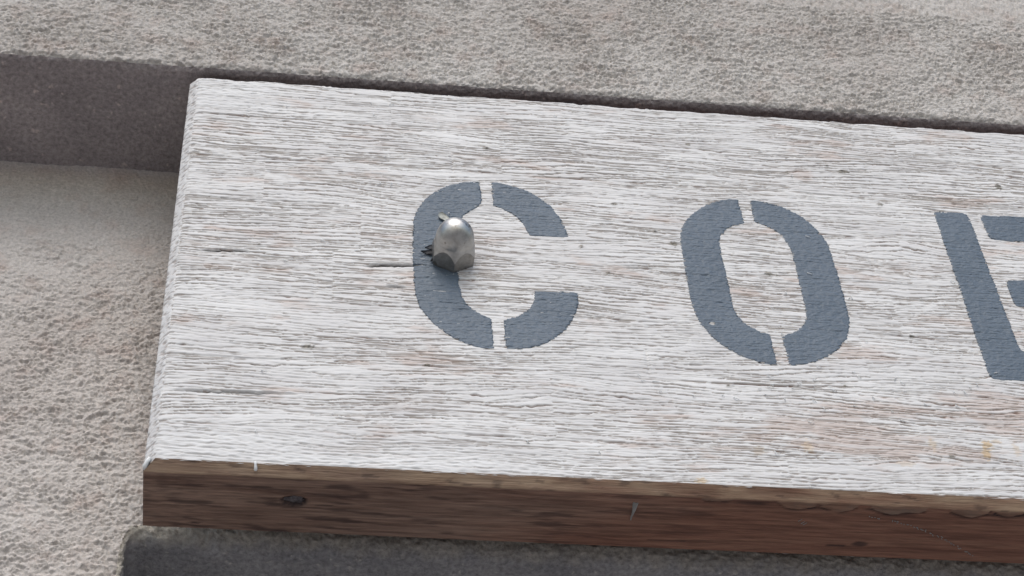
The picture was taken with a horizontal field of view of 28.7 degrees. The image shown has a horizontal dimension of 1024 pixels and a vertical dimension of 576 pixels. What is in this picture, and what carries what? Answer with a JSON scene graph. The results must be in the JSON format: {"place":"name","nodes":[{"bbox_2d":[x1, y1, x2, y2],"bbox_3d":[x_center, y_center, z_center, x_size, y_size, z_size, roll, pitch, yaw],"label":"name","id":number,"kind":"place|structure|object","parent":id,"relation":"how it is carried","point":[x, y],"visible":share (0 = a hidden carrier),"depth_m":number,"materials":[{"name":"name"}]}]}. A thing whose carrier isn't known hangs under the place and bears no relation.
{"place":"outdoors","nodes":[
{"label":"outdoors","id":0,"kind":"place"},
{"bbox_2d":[0,0,1023,575],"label":"plastered wall","id":1,"kind":"structure","parent":0,"point":[94,94],"depth_m":1.04,"materials":[{"name":"paint"}]},
{"bbox_2d":[142,78,1023,563],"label":"wooden sign","id":2,"kind":"object","parent":1,"relation":"attached to","point":[662,328],"visible":0.98,"depth_m":0.91,"materials":[{"name":"white wood"}]},
{"bbox_2d":[438,212,448,220],"bbox_3d":[-0.032,-0.033,0.954,0.008,0.008,0.001,3,-50,-7],"label":"pale scrap","id":3,"kind":"object","parent":2,"relation":"attached to","point":[443,216],"visible":0.8,"depth_m":0.95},
{"bbox_2d":[421,217,474,272],"bbox_3d":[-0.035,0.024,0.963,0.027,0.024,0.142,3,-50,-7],"label":"acorn nut","id":4,"kind":"object","parent":2,"relation":"attached to","point":[452,247],"visible":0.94,"depth_m":0.92,"materials":[{"name":"silver metal"}]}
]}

